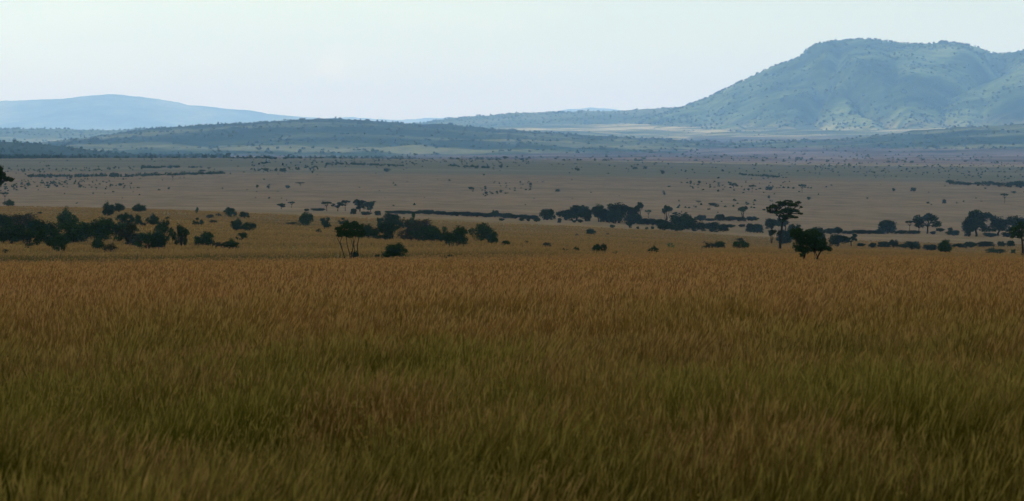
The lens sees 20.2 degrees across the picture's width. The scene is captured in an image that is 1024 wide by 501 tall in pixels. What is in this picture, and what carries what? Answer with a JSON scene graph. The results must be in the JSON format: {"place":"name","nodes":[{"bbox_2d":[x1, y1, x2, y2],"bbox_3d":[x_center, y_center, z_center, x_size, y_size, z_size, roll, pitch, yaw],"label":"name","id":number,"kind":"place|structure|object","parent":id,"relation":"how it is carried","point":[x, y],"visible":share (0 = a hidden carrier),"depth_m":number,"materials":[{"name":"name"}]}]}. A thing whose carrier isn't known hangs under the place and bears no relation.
{"place":"outdoors","nodes":[
{"label":"outdoors","id":0,"kind":"place"},
{"bbox_2d":[0,141,130,157],"bbox_3d":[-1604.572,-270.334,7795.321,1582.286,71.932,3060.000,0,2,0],"label":"ridge","id":1,"kind":"structure","parent":0,"point":[36,149],"depth_m":7558.44,"materials":[{"name":"green plant"}]},
{"bbox_2d":[0,128,143,142],"bbox_3d":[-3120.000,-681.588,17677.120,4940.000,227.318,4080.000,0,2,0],"label":"green ridge","id":2,"kind":"structure","parent":0,"point":[38,138],"depth_m":17711.65,"materials":[{"name":"green plant"}]},
{"bbox_2d":[0,94,319,129],"bbox_3d":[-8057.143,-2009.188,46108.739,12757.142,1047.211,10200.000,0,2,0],"label":"blue mountain","id":3,"kind":"structure","parent":0,"point":[110,112],"depth_m":45593.59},
{"bbox_2d":[325,107,620,123],"bbox_3d":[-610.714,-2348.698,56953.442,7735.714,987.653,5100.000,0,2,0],"label":"distant low range","id":4,"kind":"structure","parent":0,"point":[421,120],"depth_m":56846.96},
{"bbox_2d":[0,123,1023,261],"bbox_3d":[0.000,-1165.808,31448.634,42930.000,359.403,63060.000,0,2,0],"label":"ground","id":5,"kind":"structure","parent":0,"point":[843,202],"depth_m":3181.05,"materials":[{"name":"brown plant"}]},
{"bbox_2d":[0,165,14,185],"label":"edge tree","id":6,"kind":"object","parent":5,"relation":"on","point":[3,178],"visible":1,"depth_m":429.03,"materials":[{"name":"green plant"}]},
{"bbox_2d":[0,214,15,227],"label":"bush","id":7,"kind":"object","parent":5,"relation":"on","point":[2,218],"visible":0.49,"depth_m":827.89,"materials":[{"name":"green plant"}]},
{"bbox_2d":[3,199,14,205],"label":"bush","id":8,"kind":"object","parent":5,"relation":"on","point":[9,202],"visible":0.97,"depth_m":1428.70,"materials":[{"name":"green plant"}]},
{"bbox_2d":[0,218,26,243],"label":"bush","id":9,"kind":"object","parent":5,"relation":"on","point":[10,233],"visible":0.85,"depth_m":614.31,"materials":[{"name":"green plant"}]},
{"bbox_2d":[11,212,38,229],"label":"bush","id":10,"kind":"object","parent":5,"relation":"on","point":[25,218],"visible":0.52,"depth_m":783.03,"materials":[{"name":"green plant"}]},
{"bbox_2d":[17,229,41,247],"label":"bush","id":11,"kind":"object","parent":5,"relation":"on","point":[26,236],"visible":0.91,"depth_m":571.67,"materials":[{"name":"green plant"}]},
{"bbox_2d":[24,218,60,237],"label":"bush","id":12,"kind":"object","parent":5,"relation":"on","point":[36,225],"visible":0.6,"depth_m":685.58,"materials":[{"name":"green plant"}]},
{"bbox_2d":[35,227,68,246],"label":"bush","id":13,"kind":"object","parent":5,"relation":"on","point":[42,234],"visible":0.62,"depth_m":567.09,"materials":[{"name":"green plant"}]},
{"bbox_2d":[49,234,69,252],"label":"bush","id":14,"kind":"object","parent":5,"relation":"on","point":[62,241],"visible":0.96,"depth_m":496.06,"materials":[{"name":"green plant"}]},
{"bbox_2d":[56,206,78,227],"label":"bush","id":15,"kind":"object","parent":5,"relation":"on","point":[62,216],"visible":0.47,"depth_m":796.91,"materials":[{"name":"green plant"}]},
{"bbox_2d":[60,214,94,242],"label":"bush","id":16,"kind":"object","parent":5,"relation":"on","point":[74,231],"visible":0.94,"depth_m":617.06,"materials":[{"name":"green plant"}]},
{"bbox_2d":[91,237,103,249],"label":"bush","id":17,"kind":"object","parent":5,"relation":"on","point":[99,244],"visible":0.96,"depth_m":509.01,"materials":[{"name":"green plant"}]},
{"bbox_2d":[85,216,116,240],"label":"bush","id":18,"kind":"object","parent":5,"relation":"on","point":[101,229],"visible":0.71,"depth_m":650.16,"materials":[{"name":"green plant"}]},
{"bbox_2d":[102,200,115,215],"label":"bush","id":19,"kind":"object","parent":5,"relation":"on","point":[108,210],"visible":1,"depth_m":1130.47,"materials":[{"name":"green plant"}]},
{"bbox_2d":[103,243,116,252],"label":"shrub","id":20,"kind":"object","parent":5,"relation":"on","point":[109,247],"visible":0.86,"depth_m":494.73,"materials":[{"name":"green plant"}]},
{"bbox_2d":[114,202,124,211],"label":"bush","id":21,"kind":"object","parent":5,"relation":"on","point":[118,207],"visible":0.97,"depth_m":1242.93,"materials":[{"name":"green plant"}]},
{"bbox_2d":[109,221,133,240],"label":"bush","id":22,"kind":"object","parent":5,"relation":"on","point":[121,225],"visible":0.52,"depth_m":662.27,"materials":[{"name":"green plant"}]},
{"bbox_2d":[114,212,133,223],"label":"bush","id":23,"kind":"object","parent":5,"relation":"on","point":[125,216],"visible":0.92,"depth_m":866.82,"materials":[{"name":"green plant"}]},
{"bbox_2d":[115,221,144,245],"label":"bush","id":24,"kind":"object","parent":5,"relation":"on","point":[128,237],"visible":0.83,"depth_m":583.83,"materials":[{"name":"green plant"}]},
{"bbox_2d":[134,214,142,224],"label":"bush","id":25,"kind":"object","parent":5,"relation":"on","point":[137,219],"visible":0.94,"depth_m":908.13,"materials":[{"name":"green plant"}]},
{"bbox_2d":[132,203,146,211],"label":"bush","id":26,"kind":"object","parent":5,"relation":"on","point":[139,207],"visible":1,"depth_m":1251.75,"materials":[{"name":"green plant"}]},
{"bbox_2d":[134,230,159,249],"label":"bush","id":27,"kind":"object","parent":5,"relation":"on","point":[145,238],"visible":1,"depth_m":530.79,"materials":[{"name":"green plant"}]},
{"bbox_2d":[145,213,159,224],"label":"bush","id":28,"kind":"object","parent":5,"relation":"on","point":[153,219],"visible":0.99,"depth_m":928.15,"materials":[{"name":"green plant"}]},
{"bbox_2d":[150,230,166,249],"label":"bush","id":29,"kind":"object","parent":5,"relation":"on","point":[156,241],"visible":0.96,"depth_m":530.43,"materials":[{"name":"green plant"}]},
{"bbox_2d":[153,218,173,242],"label":"bush","id":30,"kind":"object","parent":5,"relation":"on","point":[161,227],"visible":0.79,"depth_m":645.80,"materials":[{"name":"green plant"}]},
{"bbox_2d":[171,223,189,245],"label":"bush","id":31,"kind":"object","parent":5,"relation":"on","point":[182,234],"visible":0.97,"depth_m":581.24,"materials":[{"name":"green plant"}]},
{"bbox_2d":[193,231,214,246],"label":"bush","id":32,"kind":"object","parent":5,"relation":"on","point":[205,237],"visible":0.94,"depth_m":572.91,"materials":[{"name":"green plant"}]},
{"bbox_2d":[220,239,239,249],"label":"bush","id":33,"kind":"object","parent":5,"relation":"on","point":[230,243],"visible":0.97,"depth_m":540.83,"materials":[{"name":"green plant"}]},
{"bbox_2d":[223,207,236,216],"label":"bush","id":34,"kind":"object","parent":5,"relation":"on","point":[229,211],"visible":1,"depth_m":1229.56,"materials":[{"name":"green plant"}]},
{"bbox_2d":[230,217,241,229],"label":"bush","id":35,"kind":"object","parent":5,"relation":"on","point":[236,223],"visible":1,"depth_m":876.76,"materials":[{"name":"green plant"}]},
{"bbox_2d":[236,232,247,239],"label":"bush","id":36,"kind":"object","parent":5,"relation":"on","point":[243,235],"visible":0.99,"depth_m":678.97,"materials":[{"name":"green plant"}]},
{"bbox_2d":[241,222,256,230],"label":"bush","id":37,"kind":"object","parent":5,"relation":"on","point":[252,226],"visible":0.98,"depth_m":884.04,"materials":[{"name":"green plant"}]},
{"bbox_2d":[297,211,313,225],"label":"bush","id":38,"kind":"object","parent":5,"relation":"on","point":[306,218],"visible":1,"depth_m":1068.00,"materials":[{"name":"green plant"}]},
{"bbox_2d":[320,217,331,228],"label":"bush","id":39,"kind":"object","parent":5,"relation":"on","point":[324,222],"visible":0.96,"depth_m":1012.47,"materials":[{"name":"green plant"}]},
{"bbox_2d":[334,221,365,258],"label":"multi stemmed tree","id":40,"kind":"object","parent":5,"relation":"on","point":[358,232],"visible":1,"depth_m":314.43,"materials":[{"name":"green plant"}]},
{"bbox_2d":[353,199,366,211],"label":"tree","id":41,"kind":"object","parent":5,"relation":"on","point":[359,203],"visible":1,"depth_m":1736.10,"materials":[{"name":"green plant"}]},
{"bbox_2d":[365,201,374,211],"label":"tree","id":42,"kind":"object","parent":5,"relation":"on","point":[370,204],"visible":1,"depth_m":1728.35,"materials":[{"name":"green plant"}]},
{"bbox_2d":[363,224,377,238],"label":"bush","id":43,"kind":"object","parent":5,"relation":"on","point":[368,228],"visible":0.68,"depth_m":764.82,"materials":[{"name":"green plant"}]},
{"bbox_2d":[369,221,399,240],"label":"bush","id":44,"kind":"object","parent":5,"relation":"on","point":[385,229],"visible":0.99,"depth_m":732.23,"materials":[{"name":"green plant"}]},
{"bbox_2d":[378,212,403,227],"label":"bush","id":45,"kind":"object","parent":5,"relation":"on","point":[392,218],"visible":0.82,"depth_m":1093.55,"materials":[{"name":"green plant"}]},
{"bbox_2d":[381,242,408,257],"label":"bush","id":46,"kind":"object","parent":5,"relation":"on","point":[392,250],"visible":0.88,"depth_m":378.55,"materials":[{"name":"green plant"}]},
{"bbox_2d":[396,217,425,240],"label":"bush","id":47,"kind":"object","parent":5,"relation":"on","point":[412,228],"visible":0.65,"depth_m":725.71,"materials":[{"name":"green plant"}]},
{"bbox_2d":[413,218,435,237],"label":"bush","id":48,"kind":"object","parent":5,"relation":"on","point":[424,221],"visible":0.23,"depth_m":817.47,"materials":[{"name":"green plant"}]},
{"bbox_2d":[407,225,443,241],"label":"bush","id":49,"kind":"object","parent":5,"relation":"on","point":[426,233],"visible":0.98,"depth_m":678.28,"materials":[{"name":"green plant"}]},
{"bbox_2d":[436,226,447,241],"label":"bush","id":50,"kind":"object","parent":5,"relation":"on","point":[444,228],"visible":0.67,"depth_m":684.47,"materials":[{"name":"green plant"}]},
{"bbox_2d":[445,225,468,246],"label":"bush","id":51,"kind":"object","parent":5,"relation":"on","point":[457,235],"visible":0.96,"depth_m":587.77,"materials":[{"name":"green plant"}]},
{"bbox_2d":[468,222,492,240],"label":"bush","id":52,"kind":"object","parent":5,"relation":"on","point":[482,229],"visible":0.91,"depth_m":724.31,"materials":[{"name":"green plant"}]},
{"bbox_2d":[485,230,498,242],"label":"bush","id":53,"kind":"object","parent":5,"relation":"on","point":[491,237],"visible":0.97,"depth_m":643.29,"materials":[{"name":"green plant"}]},
{"bbox_2d":[495,213,511,217],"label":"bush","id":54,"kind":"object","parent":5,"relation":"on","point":[506,215],"visible":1,"depth_m":1647.04,"materials":[{"name":"green plant"}]},
{"bbox_2d":[0,205,1023,500],"bbox_3d":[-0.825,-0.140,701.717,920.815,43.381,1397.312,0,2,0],"label":"tall grass","id":55,"kind":"structure","parent":5,"relation":"on","point":[680,369],"depth_m":32.66,"materials":[{"name":"brown plant"}]},
{"bbox_2d":[0,37,1023,212],"bbox_3d":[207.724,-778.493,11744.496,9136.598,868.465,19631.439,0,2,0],"label":"scrub","id":56,"kind":"object","parent":5,"relation":"on","point":[115,154],"visible":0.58,"depth_m":11235.52,"materials":[{"name":"green plant"}]},
{"bbox_2d":[539,208,555,219],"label":"bush","id":57,"kind":"object","parent":5,"relation":"on","point":[546,214],"visible":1,"depth_m":1630.31,"materials":[{"name":"green plant"}]},
{"bbox_2d":[556,209,572,220],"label":"bush","id":58,"kind":"object","parent":5,"relation":"on","point":[565,213],"visible":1,"depth_m":1644.79,"materials":[{"name":"green plant"}]},
{"bbox_2d":[568,205,588,220],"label":"tree","id":59,"kind":"object","parent":5,"relation":"on","point":[575,210],"visible":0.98,"depth_m":1639.39,"materials":[{"name":"green plant"}]},
{"bbox_2d":[579,208,591,220],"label":"bush","id":60,"kind":"object","parent":5,"relation":"on","point":[584,213],"visible":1,"depth_m":1632.66,"materials":[{"name":"green plant"}]},
{"bbox_2d":[592,244,601,252],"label":"bush","id":61,"kind":"object","parent":5,"relation":"on","point":[597,247],"visible":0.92,"depth_m":470.04,"materials":[{"name":"green plant"}]},
{"bbox_2d":[591,204,603,221],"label":"tree","id":62,"kind":"object","parent":5,"relation":"on","point":[595,210],"visible":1,"depth_m":1627.26,"materials":[{"name":"green plant"}]},
{"bbox_2d":[598,208,609,221],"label":"bush","id":63,"kind":"object","parent":5,"relation":"on","point":[603,212],"visible":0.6,"depth_m":1619.77,"materials":[{"name":"green plant"}]},
{"bbox_2d":[606,210,625,222],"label":"bush","id":64,"kind":"object","parent":5,"relation":"on","point":[616,216],"visible":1,"depth_m":1593.96,"materials":[{"name":"green plant"}]},
{"bbox_2d":[605,202,632,222],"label":"tree","id":65,"kind":"object","parent":5,"relation":"on","point":[623,208],"visible":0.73,"depth_m":1611.52,"materials":[{"name":"green plant"}]},
{"bbox_2d":[624,205,639,214],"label":"tree","id":66,"kind":"object","parent":5,"relation":"on","point":[636,209],"visible":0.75,"depth_m":1622.48,"materials":[{"name":"green plant"}]},
{"bbox_2d":[623,214,643,223],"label":"bush","id":67,"kind":"object","parent":5,"relation":"on","point":[635,218],"visible":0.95,"depth_m":1598.26,"materials":[{"name":"green plant"}]},
{"bbox_2d":[655,218,672,229],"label":"bush","id":68,"kind":"object","parent":5,"relation":"on","point":[662,224],"visible":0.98,"depth_m":1424.46,"materials":[{"name":"green plant"}]},
{"bbox_2d":[662,205,672,219],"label":"tree","id":69,"kind":"object","parent":5,"relation":"on","point":[665,208],"visible":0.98,"depth_m":1662.90,"materials":[{"name":"green plant"}]},
{"bbox_2d":[665,224,685,230],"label":"bush","id":70,"kind":"object","parent":5,"relation":"on","point":[677,227],"visible":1,"depth_m":1416.09,"materials":[{"name":"green plant"}]},
{"bbox_2d":[669,214,693,229],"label":"bush","id":71,"kind":"object","parent":5,"relation":"on","point":[679,219],"visible":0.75,"depth_m":1486.00,"materials":[{"name":"green plant"}]},
{"bbox_2d":[684,221,705,230],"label":"bush","id":72,"kind":"object","parent":5,"relation":"on","point":[694,226],"visible":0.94,"depth_m":1460.33,"materials":[{"name":"green plant"}]},
{"bbox_2d":[703,222,720,231],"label":"bush","id":73,"kind":"object","parent":5,"relation":"on","point":[712,226],"visible":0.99,"depth_m":1468.20,"materials":[{"name":"green plant"}]},
{"bbox_2d":[712,241,725,247],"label":"bush","id":74,"kind":"object","parent":5,"relation":"on","point":[719,244],"visible":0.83,"depth_m":707.50,"materials":[{"name":"green plant"}]},
{"bbox_2d":[715,214,725,220],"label":"bush","id":75,"kind":"object","parent":5,"relation":"on","point":[719,217],"visible":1,"depth_m":1877.31,"materials":[{"name":"green plant"}]},
{"bbox_2d":[718,224,728,231],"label":"bush","id":76,"kind":"object","parent":5,"relation":"on","point":[724,227],"visible":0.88,"depth_m":1508.50,"materials":[{"name":"green plant"}]},
{"bbox_2d":[733,240,749,248],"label":"bush","id":77,"kind":"object","parent":5,"relation":"on","point":[737,244],"visible":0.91,"depth_m":701.72,"materials":[{"name":"green plant"}]},
{"bbox_2d":[745,223,753,231],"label":"bush","id":78,"kind":"object","parent":5,"relation":"on","point":[749,227],"visible":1,"depth_m":1544.45,"materials":[{"name":"green plant"}]},
{"bbox_2d":[751,224,763,232],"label":"bush","id":79,"kind":"object","parent":5,"relation":"on","point":[757,228],"visible":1,"depth_m":1543.84,"materials":[{"name":"green plant"}]},
{"bbox_2d":[765,218,778,228],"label":"bush","id":80,"kind":"object","parent":5,"relation":"on","point":[770,223],"visible":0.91,"depth_m":1680.25,"materials":[{"name":"green plant"}]},
{"bbox_2d":[767,229,776,242],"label":"tree","id":81,"kind":"object","parent":5,"relation":"on","point":[771,232],"visible":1,"depth_m":1217.37,"materials":[{"name":"green plant"}]},
{"bbox_2d":[776,217,788,230],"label":"tree","id":82,"kind":"object","parent":5,"relation":"on","point":[779,223],"visible":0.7,"depth_m":1631.98,"materials":[{"name":"green plant"}]},
{"bbox_2d":[766,200,802,248],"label":"acacia tree","id":83,"kind":"object","parent":5,"relation":"on","point":[788,210],"visible":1,"depth_m":619.78,"materials":[{"name":"green plant"}]},
{"bbox_2d":[776,230,793,243],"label":"bush","id":84,"kind":"object","parent":5,"relation":"on","point":[786,238],"visible":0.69,"depth_m":1224.55,"materials":[{"name":"green plant"}]},
{"bbox_2d":[788,227,832,259],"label":"bushy tree","id":85,"kind":"object","parent":5,"relation":"on","point":[813,242],"visible":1,"depth_m":261.64,"materials":[{"name":"green plant"}]},
{"bbox_2d":[823,228,837,233],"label":"bush","id":86,"kind":"object","parent":5,"relation":"on","point":[829,230],"visible":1,"depth_m":1591.24,"materials":[{"name":"green plant"}]},
{"bbox_2d":[828,234,847,246],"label":"bush","id":87,"kind":"object","parent":5,"relation":"on","point":[837,239],"visible":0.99,"depth_m":1187.79,"materials":[{"name":"green plant"}]},
{"bbox_2d":[843,234,857,246],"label":"tree","id":88,"kind":"object","parent":5,"relation":"on","point":[853,237],"visible":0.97,"depth_m":1196.85,"materials":[{"name":"green plant"}]},
{"bbox_2d":[876,241,891,247],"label":"bush","id":89,"kind":"object","parent":5,"relation":"on","point":[884,244],"visible":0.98,"depth_m":1191.23,"materials":[{"name":"green plant"}]},
{"bbox_2d":[876,219,896,233],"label":"bush","id":90,"kind":"object","parent":5,"relation":"on","point":[888,227],"visible":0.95,"depth_m":1643.02,"materials":[{"name":"green plant"}]},
{"bbox_2d":[901,240,920,249],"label":"bush","id":91,"kind":"object","parent":5,"relation":"on","point":[913,245],"visible":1,"depth_m":1132.81,"materials":[{"name":"green plant"}]},
{"bbox_2d":[912,213,941,233],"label":"tree","id":92,"kind":"object","parent":5,"relation":"on","point":[927,217],"visible":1,"depth_m":1677.88,"materials":[{"name":"green plant"}]},
{"bbox_2d":[923,244,936,250],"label":"bush","id":93,"kind":"object","parent":5,"relation":"on","point":[931,247],"visible":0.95,"depth_m":1119.93,"materials":[{"name":"green plant"}]},
{"bbox_2d":[937,239,953,252],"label":"bush","id":94,"kind":"object","parent":5,"relation":"on","point":[945,246],"visible":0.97,"depth_m":759.66,"materials":[{"name":"green plant"}]},
{"bbox_2d":[945,230,959,235],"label":"bush","id":95,"kind":"object","parent":5,"relation":"on","point":[953,232],"visible":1,"depth_m":1624.27,"materials":[{"name":"green plant"}]},
{"bbox_2d":[961,220,977,236],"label":"bush","id":96,"kind":"object","parent":5,"relation":"on","point":[968,226],"visible":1,"depth_m":1597.67,"materials":[{"name":"green plant"}]},
{"bbox_2d":[961,209,992,235],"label":"tree","id":97,"kind":"object","parent":5,"relation":"on","point":[976,216],"visible":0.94,"depth_m":1605.16,"materials":[{"name":"green plant"}]},
{"bbox_2d":[977,241,994,246],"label":"bush","id":98,"kind":"object","parent":5,"relation":"on","point":[983,243],"visible":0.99,"depth_m":1300.47,"materials":[{"name":"green plant"}]},
{"bbox_2d":[986,247,1006,253],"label":"bush","id":99,"kind":"object","parent":5,"relation":"on","point":[993,250],"visible":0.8,"depth_m":1070.85,"materials":[{"name":"green plant"}]},
{"bbox_2d":[988,216,1008,234],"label":"tree","id":100,"kind":"object","parent":5,"relation":"on","point":[1000,224],"visible":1,"depth_m":1649.54,"materials":[{"name":"green plant"}]},
{"bbox_2d":[1004,215,1023,231],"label":"tree","id":101,"kind":"object","parent":5,"relation":"on","point":[1013,222],"visible":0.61,"depth_m":1644.34,"materials":[{"name":"green plant"}]},
{"bbox_2d":[1009,221,1023,254],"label":"edge tree","id":102,"kind":"object","parent":5,"relation":"on","point":[1018,234],"visible":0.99,"depth_m":559.74,"materials":[{"name":"green plant"}]},
{"bbox_2d":[1013,181,1023,187],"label":"bush","id":103,"kind":"object","parent":5,"relation":"on","point":[1020,184],"visible":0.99,"depth_m":3382.46,"materials":[{"name":"green plant"}]},
{"bbox_2d":[0,0,1023,119],"label":"sky","id":104,"kind":"structure","parent":0,"point":[372,59],"materials":[{"name":"white"}]},
{"bbox_2d":[41,118,1023,156],"bbox_3d":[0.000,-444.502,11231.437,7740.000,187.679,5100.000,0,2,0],"label":"wooded ridge","id":105,"kind":"structure","parent":0,"point":[192,141],"depth_m":10914.74,"materials":[{"name":"plant"}]},
{"bbox_2d":[417,108,672,126],"bbox_3d":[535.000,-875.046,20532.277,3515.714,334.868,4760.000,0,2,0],"label":"long green spur","id":106,"kind":"structure","parent":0,"point":[579,115],"depth_m":20909.84,"materials":[{"name":"green plant"}]},
{"bbox_2d":[638,39,1023,130],"bbox_3d":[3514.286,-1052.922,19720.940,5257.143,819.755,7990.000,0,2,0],"label":"flat topped mountain","id":107,"kind":"structure","parent":0,"point":[871,87],"depth_m":18591.03,"materials":[{"name":"green plant"}]},
{"bbox_2d":[942,68,1023,127],"bbox_3d":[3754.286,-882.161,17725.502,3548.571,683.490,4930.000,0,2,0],"label":"mountain shoulder","id":108,"kind":"object","parent":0,"point":[1007,108],"visible":0.15,"depth_m":17284.96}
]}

